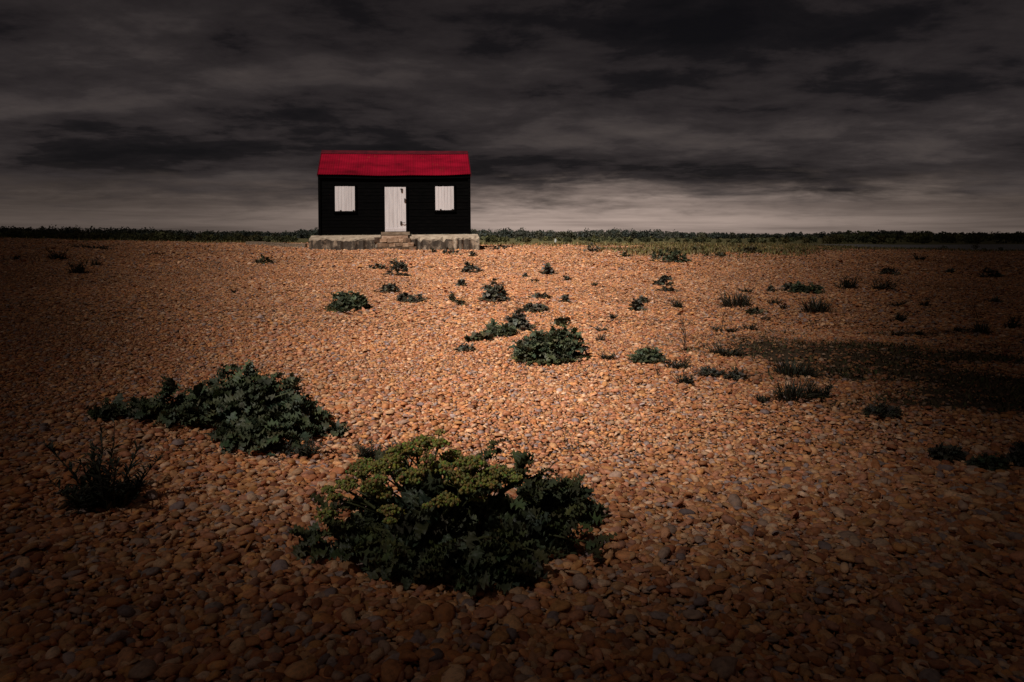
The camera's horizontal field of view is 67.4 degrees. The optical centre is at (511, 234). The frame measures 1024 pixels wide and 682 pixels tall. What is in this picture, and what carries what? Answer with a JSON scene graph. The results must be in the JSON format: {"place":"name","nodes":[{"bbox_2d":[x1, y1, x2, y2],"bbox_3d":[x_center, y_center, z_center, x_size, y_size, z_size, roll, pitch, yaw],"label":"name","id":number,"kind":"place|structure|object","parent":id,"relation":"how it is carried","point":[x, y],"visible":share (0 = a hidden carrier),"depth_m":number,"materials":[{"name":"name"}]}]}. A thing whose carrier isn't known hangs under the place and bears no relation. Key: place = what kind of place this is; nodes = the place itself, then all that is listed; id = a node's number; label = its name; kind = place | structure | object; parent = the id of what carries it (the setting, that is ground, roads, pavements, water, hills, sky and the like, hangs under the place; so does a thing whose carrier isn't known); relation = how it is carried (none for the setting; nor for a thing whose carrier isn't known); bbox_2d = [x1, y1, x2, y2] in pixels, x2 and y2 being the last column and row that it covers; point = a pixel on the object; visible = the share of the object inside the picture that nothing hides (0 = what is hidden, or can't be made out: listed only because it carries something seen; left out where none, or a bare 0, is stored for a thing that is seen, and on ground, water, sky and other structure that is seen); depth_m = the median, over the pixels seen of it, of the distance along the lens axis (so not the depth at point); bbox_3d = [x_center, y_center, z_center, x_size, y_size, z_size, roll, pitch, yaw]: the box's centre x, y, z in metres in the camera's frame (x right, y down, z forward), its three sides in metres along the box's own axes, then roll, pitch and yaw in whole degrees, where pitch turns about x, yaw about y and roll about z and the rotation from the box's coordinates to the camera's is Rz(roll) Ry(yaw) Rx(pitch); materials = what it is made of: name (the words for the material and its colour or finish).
{"place":"outdoors","nodes":[
{"label":"outdoors","id":0,"kind":"place"},
{"bbox_2d":[0,235,1023,681],"bbox_3d":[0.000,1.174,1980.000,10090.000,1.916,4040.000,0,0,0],"label":"ground","id":1,"kind":"structure","parent":0,"point":[958,395],"depth_m":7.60,"materials":[{"name":"brown gravel"}]},
{"bbox_2d":[44,247,68,259],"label":"weed","id":2,"kind":"object","parent":1,"relation":"on","point":[55,255],"visible":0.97,"depth_m":24.50,"materials":[{"name":"green plant"}]},
{"bbox_2d":[64,258,91,273],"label":"weed","id":3,"kind":"object","parent":1,"relation":"on","point":[79,269],"visible":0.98,"depth_m":19.59,"materials":[{"name":"green plant"}]},
{"bbox_2d":[58,242,119,249],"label":"weed","id":4,"kind":"object","parent":1,"relation":"on","point":[94,246],"visible":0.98,"depth_m":30.92,"materials":[{"name":"green plant"}]},
{"bbox_2d":[90,258,104,265],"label":"weed","id":5,"kind":"object","parent":1,"relation":"on","point":[95,263],"visible":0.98,"depth_m":22.09,"materials":[{"name":"green plant"}]},
{"bbox_2d":[43,418,164,516],"bbox_3d":[-2.089,1.184,3.849,0.590,0.428,0.453,0,0,0],"label":"spiky weed","id":6,"kind":"object","parent":1,"relation":"on","point":[98,490],"visible":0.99,"depth_m":3.82,"materials":[{"name":"green plant"}]},
{"bbox_2d":[84,359,349,455],"bbox_3d":[-2.087,1.163,5.579,1.947,0.481,1.051,0,0,30],"label":"sea kale","id":7,"kind":"object","parent":1,"relation":"on","point":[247,413],"visible":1,"depth_m":5.38,"materials":[{"name":"green plant"}]},
{"bbox_2d":[252,253,275,263],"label":"green sprig","id":8,"kind":"object","parent":1,"relation":"on","point":[262,260],"visible":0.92,"depth_m":24.11,"materials":[{"name":"green plant"}]},
{"bbox_2d":[246,241,306,246],"bbox_3d":[-11.189,0.501,36.165,4.953,0.323,0.208,0,0,40],"label":"timber edging","id":9,"kind":"object","parent":1,"relation":"on","point":[278,244],"visible":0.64,"depth_m":35.86,"materials":[{"name":"grey wood"}]},
{"bbox_2d":[276,436,329,458],"bbox_3d":[-1.326,1.361,4.867,0.347,0.136,0.261,0,0,0],"label":"weed","id":10,"kind":"object","parent":1,"relation":"on","point":[304,450],"visible":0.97,"depth_m":4.86,"materials":[{"name":"green plant"}]},
{"bbox_2d":[324,290,372,312],"bbox_3d":[-2.780,1.110,12.973,0.850,0.371,0.731,0,0,0],"label":"sea kale","id":11,"kind":"object","parent":1,"relation":"on","point":[347,301],"visible":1,"depth_m":12.88,"materials":[{"name":"green plant"}]},
{"bbox_2d":[350,439,396,460],"bbox_3d":[-0.891,1.375,4.880,0.320,0.121,0.218,0,0,13],"label":"weed","id":12,"kind":"object","parent":1,"relation":"on","point":[364,452],"visible":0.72,"depth_m":4.86,"materials":[{"name":"green plant"}]},
{"bbox_2d":[367,262,389,268],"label":"sea kale","id":13,"kind":"object","parent":1,"relation":"on","point":[376,265],"visible":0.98,"depth_m":22.25,"materials":[{"name":"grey plant"}]},
{"bbox_2d":[373,280,401,292],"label":"sea kale","id":14,"kind":"object","parent":1,"relation":"on","point":[388,287],"visible":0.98,"depth_m":15.98,"materials":[{"name":"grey plant"}]},
{"bbox_2d":[309,150,478,250],"bbox_3d":[-5.280,-1.465,34.905,7.240,4.786,4.453,-1,0,-7],"label":"hut","id":15,"kind":"object","parent":1,"relation":"on","point":[395,199],"visible":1,"depth_m":33.80,"materials":[{"name":"wood"}]},
{"bbox_2d":[333,185,356,212],"bbox_3d":[-7.291,-1.551,33.517,0.990,1.215,0.075,-1,0,-7],"label":"window frame","id":16,"kind":"structure","parent":15,"relation":"in","point":[333,185],"depth_m":33.46,"materials":[{"name":"wood"}]},
{"bbox_2d":[385,187,405,231],"bbox_3d":[-5.128,-1.097,33.764,0.914,1.970,0.123,-1,0,-8],"label":"door","id":17,"kind":"structure","parent":15,"relation":"in","point":[395,197],"depth_m":33.78,"materials":[{"name":"white paint"}]},
{"bbox_2d":[434,185,455,211],"bbox_3d":[-2.994,-1.604,34.082,0.960,1.185,0.075,-1,0,-7],"label":"window frame","id":18,"kind":"structure","parent":15,"relation":"in","point":[454,210],"depth_m":34.05,"materials":[{"name":"wood"}]},
{"bbox_2d":[382,257,410,275],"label":"sea kale","id":19,"kind":"object","parent":1,"relation":"on","point":[397,266],"visible":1,"depth_m":19.92,"materials":[{"name":"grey plant"}]},
{"bbox_2d":[396,291,428,302],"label":"sea kale","id":20,"kind":"object","parent":1,"relation":"on","point":[404,296],"visible":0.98,"depth_m":14.04,"materials":[{"name":"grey plant"}]},
{"bbox_2d":[441,245,462,254],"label":"sea kale","id":21,"kind":"object","parent":1,"relation":"on","point":[449,251],"visible":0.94,"depth_m":29.51,"materials":[{"name":"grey plant"}]},
{"bbox_2d":[287,429,616,596],"bbox_3d":[-0.256,1.168,3.358,1.429,0.516,0.871,0,0,0],"label":"sea kale","id":22,"kind":"object","parent":1,"relation":"on","point":[430,518],"visible":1,"depth_m":3.32,"materials":[{"name":"green plant"}]},
{"bbox_2d":[448,292,455,300],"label":"pale sprig","id":23,"kind":"object","parent":1,"relation":"on","point":[451,298],"visible":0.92,"depth_m":14.24,"materials":[{"name":"green plant"}]},
{"bbox_2d":[453,295,465,304],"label":"pale sprig","id":24,"kind":"object","parent":1,"relation":"on","point":[460,301],"visible":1,"depth_m":13.67,"materials":[{"name":"green plant"}]},
{"bbox_2d":[454,278,467,285],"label":"sea kale","id":25,"kind":"object","parent":1,"relation":"on","point":[461,282],"visible":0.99,"depth_m":16.85,"materials":[{"name":"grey plant"}]},
{"bbox_2d":[452,343,475,351],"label":"sea kale","id":26,"kind":"object","parent":1,"relation":"on","point":[462,347],"visible":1,"depth_m":8.98,"materials":[{"name":"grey plant"}]},
{"bbox_2d":[459,261,484,272],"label":"sea kale","id":27,"kind":"object","parent":1,"relation":"on","point":[468,267],"visible":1,"depth_m":21.02,"materials":[{"name":"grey plant"}]},
{"bbox_2d":[468,251,477,255],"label":"sea kale","id":28,"kind":"object","parent":1,"relation":"on","point":[472,253],"visible":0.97,"depth_m":27.96,"materials":[{"name":"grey plant"}]},
{"bbox_2d":[464,331,493,341],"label":"green sprig","id":29,"kind":"object","parent":1,"relation":"on","point":[481,336],"visible":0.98,"depth_m":9.69,"materials":[{"name":"green plant"}]},
{"bbox_2d":[477,278,510,301],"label":"sea kale","id":30,"kind":"object","parent":1,"relation":"on","point":[492,293],"visible":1,"depth_m":14.22,"materials":[{"name":"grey plant"}]},
{"bbox_2d":[490,245,507,248],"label":"sea kale","id":31,"kind":"object","parent":1,"relation":"on","point":[494,247],"visible":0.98,"depth_m":33.64,"materials":[{"name":"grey plant"}]},
{"bbox_2d":[478,318,520,336],"bbox_3d":[-0.178,1.215,10.094,0.519,0.246,0.513,0,0,40],"label":"sea kale","id":32,"kind":"object","parent":1,"relation":"on","point":[500,330],"visible":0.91,"depth_m":9.99,"materials":[{"name":"green plant"}]},
{"bbox_2d":[0,234,1002,250],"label":"marsh scrub","id":33,"kind":"object","parent":1,"relation":"on","point":[976,246],"visible":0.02,"depth_m":90.65,"materials":[{"name":"green plant"}]},
{"bbox_2d":[0,228,1023,243],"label":"scrub","id":34,"kind":"object","parent":1,"relation":"on","point":[865,237],"visible":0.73,"depth_m":188.78,"materials":[{"name":"green plant"}]},
{"bbox_2d":[0,224,1023,238],"bbox_3d":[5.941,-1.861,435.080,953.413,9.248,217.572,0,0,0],"label":"treeline","id":35,"kind":"object","parent":1,"relation":"on","point":[510,233],"visible":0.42,"depth_m":367.50,"materials":[{"name":"green plant"}]},
{"bbox_2d":[503,307,536,330],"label":"sea kale","id":36,"kind":"object","parent":1,"relation":"on","point":[522,323],"visible":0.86,"depth_m":10.53,"materials":[{"name":"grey plant"}]},
{"bbox_2d":[515,301,549,312],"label":"sea kale","id":37,"kind":"object","parent":1,"relation":"on","point":[531,306],"visible":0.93,"depth_m":12.82,"materials":[{"name":"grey plant"}]},
{"bbox_2d":[528,290,552,297],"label":"sea kale","id":38,"kind":"object","parent":1,"relation":"on","point":[542,295],"visible":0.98,"depth_m":14.64,"materials":[{"name":"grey plant"}]},
{"bbox_2d":[538,262,556,274],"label":"sea kale","id":39,"kind":"object","parent":1,"relation":"on","point":[547,269],"visible":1,"depth_m":20.36,"materials":[{"name":"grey plant"}]},
{"bbox_2d":[507,323,590,365],"bbox_3d":[0.398,1.161,8.321,0.906,0.444,0.766,0,0,0],"label":"sea kale","id":40,"kind":"object","parent":1,"relation":"on","point":[558,347],"visible":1,"depth_m":8.18,"materials":[{"name":"green plant"}]},
{"bbox_2d":[511,469,608,528],"bbox_3d":[0.198,1.293,3.792,0.557,0.234,0.410,0,0,0],"label":"sea kale","id":41,"kind":"object","parent":1,"relation":"on","point":[551,500],"visible":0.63,"depth_m":3.73,"materials":[{"name":"green plant"}]},
{"bbox_2d":[549,315,570,325],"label":"green sprig","id":42,"kind":"object","parent":1,"relation":"on","point":[561,320],"visible":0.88,"depth_m":11.15,"materials":[{"name":"green plant"}]},
{"bbox_2d":[558,294,570,301],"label":"sea kale","id":43,"kind":"object","parent":1,"relation":"on","point":[565,297],"visible":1,"depth_m":14.15,"materials":[{"name":"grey plant"}]},
{"bbox_2d":[563,275,571,280],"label":"sea kale","id":44,"kind":"object","parent":1,"relation":"on","point":[567,277],"visible":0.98,"depth_m":18.32,"materials":[{"name":"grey plant"}]},
{"bbox_2d":[583,241,602,251],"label":"sea kale","id":45,"kind":"object","parent":1,"relation":"on","point":[590,249],"visible":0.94,"depth_m":31.84,"materials":[{"name":"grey plant"}]},
{"bbox_2d":[592,334,606,340],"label":"weed","id":46,"kind":"object","parent":1,"relation":"on","point":[602,338],"visible":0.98,"depth_m":9.58,"materials":[{"name":"green plant"}]},
{"bbox_2d":[592,326,607,330],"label":"weed","id":47,"kind":"object","parent":1,"relation":"on","point":[604,328],"visible":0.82,"depth_m":10.60,"materials":[{"name":"green plant"}]},
{"bbox_2d":[598,351,617,359],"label":"weed","id":48,"kind":"object","parent":1,"relation":"on","point":[611,356],"visible":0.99,"depth_m":8.21,"materials":[{"name":"green plant"}]},
{"bbox_2d":[620,251,635,256],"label":"green sprig","id":49,"kind":"object","parent":1,"relation":"on","point":[625,254],"visible":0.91,"depth_m":28.28,"materials":[{"name":"green plant"}]},
{"bbox_2d":[627,297,647,310],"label":"sea kale","id":50,"kind":"object","parent":1,"relation":"on","point":[637,304],"visible":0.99,"depth_m":12.90,"materials":[{"name":"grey plant"}]},
{"bbox_2d":[638,295,649,302],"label":"sea kale","id":51,"kind":"object","parent":1,"relation":"on","point":[645,299],"visible":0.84,"depth_m":14.51,"materials":[{"name":"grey plant"}]},
{"bbox_2d":[625,346,668,363],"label":"sea kale","id":52,"kind":"object","parent":1,"relation":"on","point":[651,355],"visible":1,"depth_m":8.02,"materials":[{"name":"green plant"}]},
{"bbox_2d":[653,273,673,285],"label":"sea kale","id":53,"kind":"object","parent":1,"relation":"on","point":[663,279],"visible":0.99,"depth_m":17.58,"materials":[{"name":"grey plant"}]},
{"bbox_2d":[655,284,677,291],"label":"sea kale","id":54,"kind":"object","parent":1,"relation":"on","point":[664,288],"visible":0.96,"depth_m":16.26,"materials":[{"name":"green plant"}]},
{"bbox_2d":[647,247,691,261],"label":"sea kale","id":55,"kind":"object","parent":1,"relation":"on","point":[673,256],"visible":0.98,"depth_m":25.25,"materials":[{"name":"green plant"}]},
{"bbox_2d":[657,355,690,369],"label":"weed","id":56,"kind":"object","parent":1,"relation":"on","point":[682,364],"visible":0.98,"depth_m":7.76,"materials":[{"name":"green plant"}]},
{"bbox_2d":[669,298,684,307],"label":"weed","id":57,"kind":"object","parent":1,"relation":"on","point":[678,304],"visible":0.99,"depth_m":13.68,"materials":[{"name":"green plant"}]},
{"bbox_2d":[669,369,695,385],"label":"weed","id":58,"kind":"object","parent":1,"relation":"on","point":[686,380],"visible":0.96,"depth_m":7.06,"materials":[{"name":"green plant"}]},
{"bbox_2d":[677,312,687,350],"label":"dry twig","id":59,"kind":"object","parent":1,"relation":"on","point":[684,348],"visible":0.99,"depth_m":8.90,"materials":[{"name":"brown plant"}]},
{"bbox_2d":[693,365,726,376],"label":"sea kale","id":60,"kind":"object","parent":1,"relation":"on","point":[713,371],"visible":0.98,"depth_m":7.33,"materials":[{"name":"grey plant"}]},
{"bbox_2d":[708,326,740,332],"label":"weed","id":61,"kind":"object","parent":1,"relation":"on","point":[726,330],"visible":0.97,"depth_m":10.33,"materials":[{"name":"green plant"}]},
{"bbox_2d":[704,339,751,356],"bbox_3d":[2.429,1.300,8.711,0.477,0.214,0.444,0,0,45],"label":"weed","id":62,"kind":"object","parent":1,"relation":"on","point":[726,352],"visible":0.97,"depth_m":8.67,"materials":[{"name":"green plant"}]},
{"bbox_2d":[709,289,755,307],"bbox_3d":[3.867,1.121,13.529,0.910,0.322,0.826,0,0,0],"label":"grass tuft","id":63,"kind":"object","parent":1,"relation":"on","point":[734,301],"visible":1,"depth_m":13.43,"materials":[{"name":"green plant"}]},
{"bbox_2d":[721,367,748,379],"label":"sea kale","id":64,"kind":"object","parent":1,"relation":"on","point":[735,374],"visible":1,"depth_m":7.21,"materials":[{"name":"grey plant"}]},
{"bbox_2d":[737,286,753,292],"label":"weed","id":65,"kind":"object","parent":1,"relation":"on","point":[747,291],"visible":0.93,"depth_m":15.95,"materials":[{"name":"green plant"}]},
{"bbox_2d":[739,322,760,330],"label":"weed","id":66,"kind":"object","parent":1,"relation":"on","point":[752,327],"visible":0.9,"depth_m":10.58,"materials":[{"name":"green plant"}]},
{"bbox_2d":[736,243,763,252],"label":"green sprig","id":67,"kind":"object","parent":1,"relation":"on","point":[751,248],"visible":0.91,"depth_m":30.43,"materials":[{"name":"green plant"}]},
{"bbox_2d":[743,306,768,314],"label":"green sprig","id":68,"kind":"object","parent":1,"relation":"on","point":[755,310],"visible":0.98,"depth_m":12.48,"materials":[{"name":"green plant"}]},
{"bbox_2d":[751,393,773,402],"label":"weed","id":69,"kind":"object","parent":1,"relation":"on","point":[762,398],"visible":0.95,"depth_m":6.35,"materials":[{"name":"green plant"}]},
{"bbox_2d":[759,315,772,320],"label":"weed","id":70,"kind":"object","parent":1,"relation":"on","point":[767,317],"visible":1,"depth_m":11.80,"materials":[{"name":"green plant"}]},
{"bbox_2d":[765,285,778,291],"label":"sea kale","id":71,"kind":"object","parent":1,"relation":"on","point":[770,287],"visible":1,"depth_m":15.96,"materials":[{"name":"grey plant"}]},
{"bbox_2d":[764,297,783,304],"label":"grass tuft","id":72,"kind":"object","parent":1,"relation":"on","point":[772,301],"visible":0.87,"depth_m":13.71,"materials":[{"name":"green plant"}]},
{"bbox_2d":[779,304,792,310],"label":"weed","id":73,"kind":"object","parent":1,"relation":"on","point":[784,306],"visible":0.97,"depth_m":12.96,"materials":[{"name":"green plant"}]},
{"bbox_2d":[779,282,792,290],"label":"sea kale","id":74,"kind":"object","parent":1,"relation":"on","point":[786,286],"visible":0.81,"depth_m":16.12,"materials":[{"name":"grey plant"}]},
{"bbox_2d":[765,376,818,401],"bbox_3d":[2.328,1.289,6.394,0.463,0.201,0.464,0,0,0],"label":"grass tuft","id":75,"kind":"object","parent":1,"relation":"on","point":[789,394],"visible":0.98,"depth_m":6.37,"materials":[{"name":"green plant"}]},
{"bbox_2d":[766,355,824,377],"bbox_3d":[2.781,1.300,7.566,0.616,0.213,0.517,0,0,0],"label":"grass tuft","id":76,"kind":"object","parent":1,"relation":"on","point":[792,370],"visible":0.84,"depth_m":7.53,"materials":[{"name":"green plant"}]},
{"bbox_2d":[787,281,826,293],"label":"sea kale","id":77,"kind":"object","parent":1,"relation":"on","point":[798,286],"visible":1,"depth_m":15.66,"materials":[{"name":"green plant"}]},
{"bbox_2d":[797,296,840,312],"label":"grass tuft","id":78,"kind":"object","parent":1,"relation":"on","point":[814,307],"visible":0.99,"depth_m":12.51,"materials":[{"name":"green plant"}]},
{"bbox_2d":[803,375,837,401],"bbox_3d":[2.566,1.298,6.446,0.321,0.216,0.282,0,0,42],"label":"weed","id":79,"kind":"object","parent":1,"relation":"on","point":[823,392],"visible":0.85,"depth_m":6.43,"materials":[{"name":"green plant"}]},
{"bbox_2d":[638,328,1023,417],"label":"withered groundcover","id":80,"kind":"object","parent":1,"relation":"on","point":[959,380],"visible":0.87,"depth_m":7.99,"materials":[{"name":"plant"}]},
{"bbox_2d":[834,272,865,288],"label":"weed","id":81,"kind":"object","parent":1,"relation":"on","point":[847,284],"visible":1,"depth_m":17.29,"materials":[{"name":"green plant"}]},
{"bbox_2d":[860,402,904,418],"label":"sea kale","id":82,"kind":"object","parent":1,"relation":"on","point":[882,410],"visible":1,"depth_m":5.78,"materials":[{"name":"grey plant"}]},
{"bbox_2d":[864,276,906,291],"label":"weed","id":83,"kind":"object","parent":1,"relation":"on","point":[890,286],"visible":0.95,"depth_m":17.05,"materials":[{"name":"green plant"}]},
{"bbox_2d":[877,267,902,274],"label":"sea kale","id":84,"kind":"object","parent":1,"relation":"on","point":[888,270],"visible":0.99,"depth_m":22.10,"materials":[{"name":"green plant"}]},
{"bbox_2d":[889,329,903,335],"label":"weed","id":85,"kind":"object","parent":1,"relation":"on","point":[897,333],"visible":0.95,"depth_m":10.47,"materials":[{"name":"green plant"}]},
{"bbox_2d":[888,300,908,305],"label":"weed","id":86,"kind":"object","parent":1,"relation":"on","point":[897,304],"visible":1,"depth_m":13.69,"materials":[{"name":"green plant"}]},
{"bbox_2d":[889,311,909,321],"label":"weed","id":87,"kind":"object","parent":1,"relation":"on","point":[901,318],"visible":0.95,"depth_m":11.63,"materials":[{"name":"green plant"}]},
{"bbox_2d":[912,330,924,334],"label":"weed","id":88,"kind":"object","parent":1,"relation":"on","point":[918,332],"visible":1,"depth_m":10.50,"materials":[{"name":"green plant"}]},
{"bbox_2d":[911,253,927,259],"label":"weed","id":89,"kind":"object","parent":1,"relation":"on","point":[920,258],"visible":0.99,"depth_m":29.58,"materials":[{"name":"green plant"}]},
{"bbox_2d":[917,297,931,305],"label":"weed","id":90,"kind":"object","parent":1,"relation":"on","point":[926,303],"visible":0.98,"depth_m":13.79,"materials":[{"name":"green plant"}]},
{"bbox_2d":[927,438,967,461],"bbox_3d":[2.723,1.350,4.795,0.252,0.124,0.243,0,0,0],"label":"sea kale","id":91,"kind":"object","parent":1,"relation":"on","point":[939,452],"visible":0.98,"depth_m":4.76,"materials":[{"name":"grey plant"}]},
{"bbox_2d":[944,267,956,272],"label":"sea kale","id":92,"kind":"object","parent":1,"relation":"on","point":[948,270],"visible":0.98,"depth_m":23.18,"materials":[{"name":"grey plant"}]},
{"bbox_2d":[951,326,973,332],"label":"weed","id":93,"kind":"object","parent":1,"relation":"on","point":[960,328],"visible":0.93,"depth_m":10.67,"materials":[{"name":"green plant"}]},
{"bbox_2d":[963,318,996,334],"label":"grass tuft","id":94,"kind":"object","parent":1,"relation":"on","point":[980,330],"visible":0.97,"depth_m":10.45,"materials":[{"name":"green plant"}]},
{"bbox_2d":[964,451,1010,470],"bbox_3d":[2.835,1.347,4.571,0.267,0.114,0.197,0,0,0],"label":"sea kale","id":95,"kind":"object","parent":1,"relation":"on","point":[990,462],"visible":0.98,"depth_m":4.54,"materials":[{"name":"green plant"}]},
{"bbox_2d":[979,267,1003,276],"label":"sea kale","id":96,"kind":"object","parent":1,"relation":"on","point":[992,274],"visible":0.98,"depth_m":21.94,"materials":[{"name":"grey plant"}]},
{"bbox_2d":[988,296,1003,301],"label":"sea kale","id":97,"kind":"object","parent":1,"relation":"on","point":[996,299],"visible":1,"depth_m":14.96,"materials":[{"name":"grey plant"}]},
{"bbox_2d":[1002,314,1023,327],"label":"weed","id":98,"kind":"object","parent":1,"relation":"on","point":[1011,324],"visible":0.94,"depth_m":11.11,"materials":[{"name":"green plant"}]},
{"bbox_2d":[1003,440,1023,468],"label":"sea kale","id":99,"kind":"object","parent":1,"relation":"on","point":[1015,455],"visible":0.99,"depth_m":4.57,"materials":[{"name":"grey plant"}]},
{"bbox_2d":[0,236,1023,259],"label":"rough grass","id":100,"kind":"structure","parent":0,"point":[785,249],"depth_m":37.77,"materials":[{"name":"green plant"}]},
{"bbox_2d":[702,252,725,256],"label":"green sprig","id":101,"kind":"object","parent":100,"relation":"on","point":[720,254],"visible":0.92,"depth_m":28.36,"materials":[{"name":"green plant"}]},
{"bbox_2d":[0,0,1023,234],"label":"sky","id":102,"kind":"structure","parent":0,"point":[707,116],"materials":[{"name":"grey"}]},
{"bbox_2d":[809,244,1023,251],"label":"path","id":103,"kind":"structure","parent":0,"point":[990,246],"depth_m":118.12,"materials":[{"name":"gravel"}]}
]}

